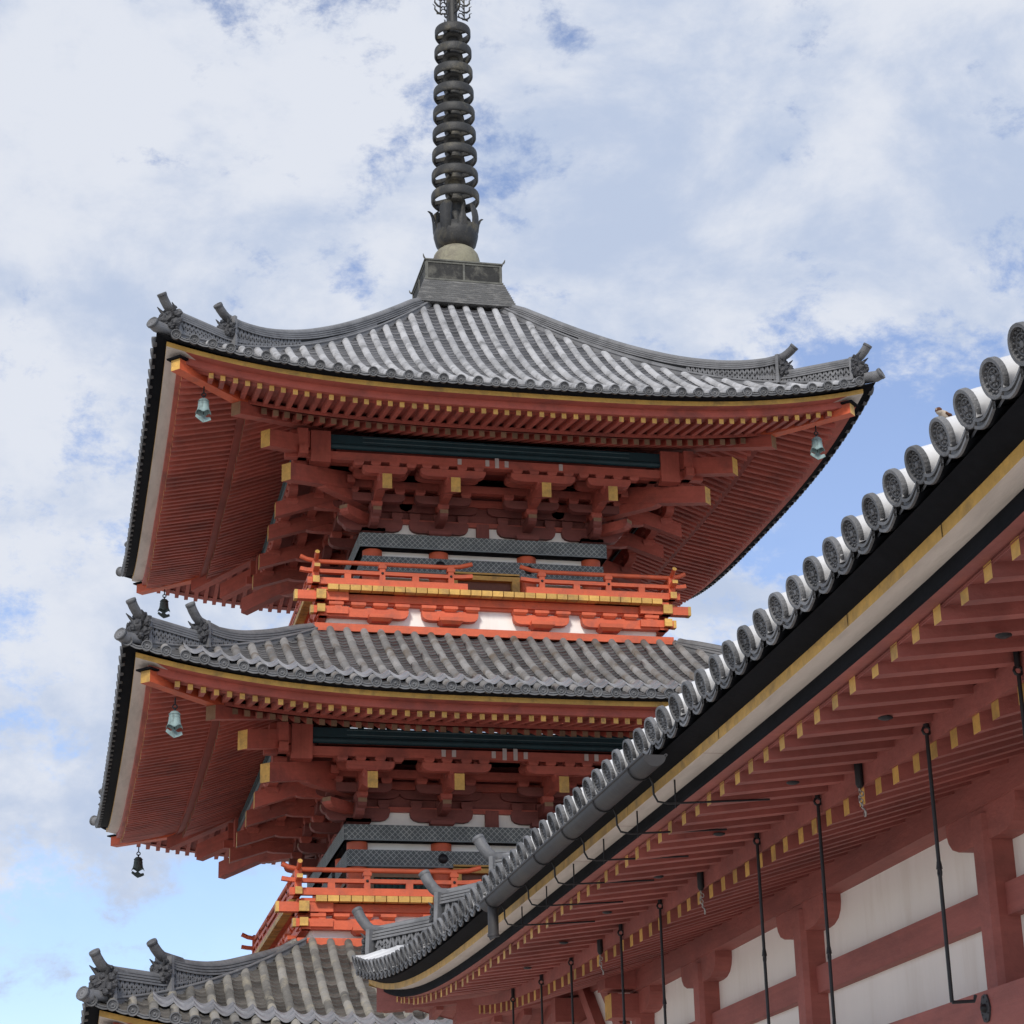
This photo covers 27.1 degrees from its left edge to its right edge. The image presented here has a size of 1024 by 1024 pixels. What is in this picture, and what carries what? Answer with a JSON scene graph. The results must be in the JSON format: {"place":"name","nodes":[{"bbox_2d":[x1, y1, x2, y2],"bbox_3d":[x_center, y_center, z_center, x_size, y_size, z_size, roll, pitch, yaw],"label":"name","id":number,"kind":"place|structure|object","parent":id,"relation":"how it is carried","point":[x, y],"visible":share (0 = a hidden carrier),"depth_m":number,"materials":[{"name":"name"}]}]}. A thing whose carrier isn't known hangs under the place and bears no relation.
{"place":"outdoors","nodes":[
{"label":"outdoors","id":0,"kind":"place"},
{"bbox_2d":[0,0,1023,1023],"label":"sky","id":1,"kind":"structure","parent":0,"point":[702,179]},
{"label":"ground","id":2,"kind":"structure","parent":0,"visible":0},
{"bbox_2d":[76,0,884,1023],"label":"pagoda","id":3,"kind":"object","parent":2,"relation":"on","point":[460,506],"visible":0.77,"depth_m":31.71,"materials":[{"name":"wood"}]},
{"bbox_2d":[131,846,143,877],"bbox_3d":[-6.506,6.095,36.998,0.228,0.550,0.224,3,-21,-12],"label":"wind bell","id":4,"kind":"object","parent":3,"relation":"hanging from","point":[138,865],"visible":1,"depth_m":36.93,"materials":[{"name":"black metal"}]},
{"bbox_2d":[158,589,169,617],"bbox_3d":[-6.290,1.662,38.436,0.228,0.550,0.224,3,-21,-12],"label":"wind bell","id":5,"kind":"object","parent":3,"relation":"hanging from","point":[163,607],"visible":1,"depth_m":38.38,"materials":[{"name":"black metal"}]},
{"bbox_2d":[166,697,182,737],"bbox_3d":[-4.465,2.723,28.135,0.228,0.550,0.224,3,-21,-12],"label":"wind bell","id":6,"kind":"object","parent":3,"relation":"hanging from","point":[174,722],"visible":1,"depth_m":28.07,"materials":[{"name":"teal metal"}]},
{"bbox_2d":[195,386,210,421],"bbox_3d":[-4.364,-1.521,30.072,0.228,0.550,0.224,3,-21,-12],"label":"wind bell","id":7,"kind":"object","parent":3,"relation":"hanging from","point":[203,410],"visible":1,"depth_m":30.01,"materials":[{"name":"teal metal"}]},
{"bbox_2d":[370,873,425,888],"bbox_3d":[-1.615,5.744,30.697,1.180,1.040,0.087,3,-21,-12],"label":"window","id":8,"kind":"structure","parent":3,"relation":"in","point":[374,875],"depth_m":30.81,"materials":[{"name":"paint"}]},
{"bbox_2d":[385,578,428,636],"bbox_3d":[-1.620,1.527,32.585,0.980,1.040,0.087,3,-21,-12],"label":"window","id":9,"kind":"structure","parent":3,"relation":"in","point":[398,579],"depth_m":32.70,"materials":[{"name":"paint"}]},
{"bbox_2d":[452,864,488,885],"bbox_3d":[-0.259,5.774,30.955,1.220,1.240,0.145,3,-21,-12],"label":"door","id":10,"kind":"structure","parent":3,"relation":"in","point":[477,875],"depth_m":31.05,"materials":[{"name":"wood"}]},
{"bbox_2d":[453,571,520,640],"bbox_3d":[-0.420,1.549,32.809,1.100,1.240,0.145,3,-21,-12],"label":"door","id":11,"kind":"structure","parent":3,"relation":"in","point":[492,582],"depth_m":32.98,"materials":[{"name":"gold wood"}]},
{"bbox_2d":[538,585,581,642],"bbox_3d":[0.764,1.655,33.085,0.980,1.040,0.087,3,-21,-12],"label":"window","id":12,"kind":"structure","parent":3,"relation":"in","point":[548,586],"depth_m":33.20,"materials":[{"name":"paint"}]},
{"bbox_2d":[810,426,825,459],"bbox_3d":[4.582,-1.040,31.948,0.230,0.550,0.224,3,-21,-12],"label":"wind bell","id":13,"kind":"object","parent":3,"relation":"hanging from","point":[817,448],"visible":1,"depth_m":31.88,"materials":[{"name":"teal metal"}]},
{"bbox_2d":[352,321,1023,1023],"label":"temple hall","id":14,"kind":"structure","parent":2,"relation":"on","point":[880,631],"depth_m":12.77,"materials":[{"name":"red wood"}]},
{"bbox_2d":[510,988,515,1023],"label":"hanging rod","id":15,"kind":"object","parent":14,"relation":"hanging from","point":[512,996],"visible":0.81,"depth_m":20.44,"materials":[{"name":"black metal"}]},
{"bbox_2d":[538,974,543,1023],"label":"hanging rod","id":16,"kind":"object","parent":14,"relation":"hanging from","point":[540,984],"visible":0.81,"depth_m":19.30,"materials":[{"name":"black metal"}]},
{"bbox_2d":[568,957,573,1023],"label":"hanging rod","id":17,"kind":"object","parent":14,"relation":"hanging from","point":[571,981],"visible":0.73,"depth_m":18.21,"materials":[{"name":"black metal"}]},
{"bbox_2d":[597,939,603,974],"bbox_3d":[0.722,3.573,17.367,0.050,0.417,0.059,-3,-21,5],"label":"chain hook","id":18,"kind":"object","parent":14,"relation":"hanging from","point":[600,946],"visible":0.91,"depth_m":17.34,"materials":[{"name":"black metal"}]},
{"bbox_2d":[617,924,625,1023],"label":"hanging rod","id":19,"kind":"object","parent":14,"relation":"hanging from","point":[622,971],"visible":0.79,"depth_m":16.65,"materials":[{"name":"black metal"}]},
{"bbox_2d":[656,899,666,1023],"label":"hanging rod","id":20,"kind":"object","parent":14,"relation":"hanging from","point":[664,1003],"visible":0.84,"depth_m":15.59,"materials":[{"name":"black metal"}]},
{"bbox_2d":[697,872,705,913],"bbox_3d":[1.315,2.592,14.790,0.050,0.417,0.059,-3,-21,5],"label":"chain hook","id":21,"kind":"object","parent":14,"relation":"hanging from","point":[700,881],"visible":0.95,"depth_m":14.77,"materials":[{"name":"black metal"}]},
{"bbox_2d":[753,833,769,1023],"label":"hanging rod","id":22,"kind":"object","parent":14,"relation":"hanging from","point":[764,953],"visible":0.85,"depth_m":13.46,"materials":[{"name":"black metal"}]},
{"bbox_2d":[813,795,835,1023],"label":"hanging rod","id":23,"kind":"object","parent":14,"relation":"hanging from","point":[828,950],"visible":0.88,"depth_m":12.38,"materials":[{"name":"black metal"}]},
{"bbox_2d":[854,763,866,816],"bbox_3d":[1.960,1.516,11.989,0.050,0.417,0.059,-3,-21,5],"label":"chain hook","id":24,"kind":"object","parent":14,"relation":"hanging from","point":[858,772],"visible":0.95,"depth_m":11.97,"materials":[{"name":"black metal"}]},
{"bbox_2d":[935,407,951,417],"bbox_3d":[1.748,-0.383,8.550,0.056,0.062,0.126,-15,-24,32],"label":"sparrow","id":25,"kind":"object","parent":14,"relation":"on","point":[939,411],"visible":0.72,"depth_m":8.52},
{"bbox_2d":[921,723,976,1003],"bbox_3d":[2.226,1.728,10.890,0.168,1.558,0.070,3,-21,-12],"label":"hanging rod","id":26,"kind":"object","parent":14,"relation":"hanging from","point":[939,867],"visible":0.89,"depth_m":10.83,"materials":[{"name":"black metal"}]},
{"bbox_2d":[1012,651,1023,738],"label":"hanging rod","id":27,"kind":"object","parent":14,"relation":"hanging from","point":[1016,657],"visible":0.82,"depth_m":10.05,"materials":[{"name":"black metal"}]}
]}

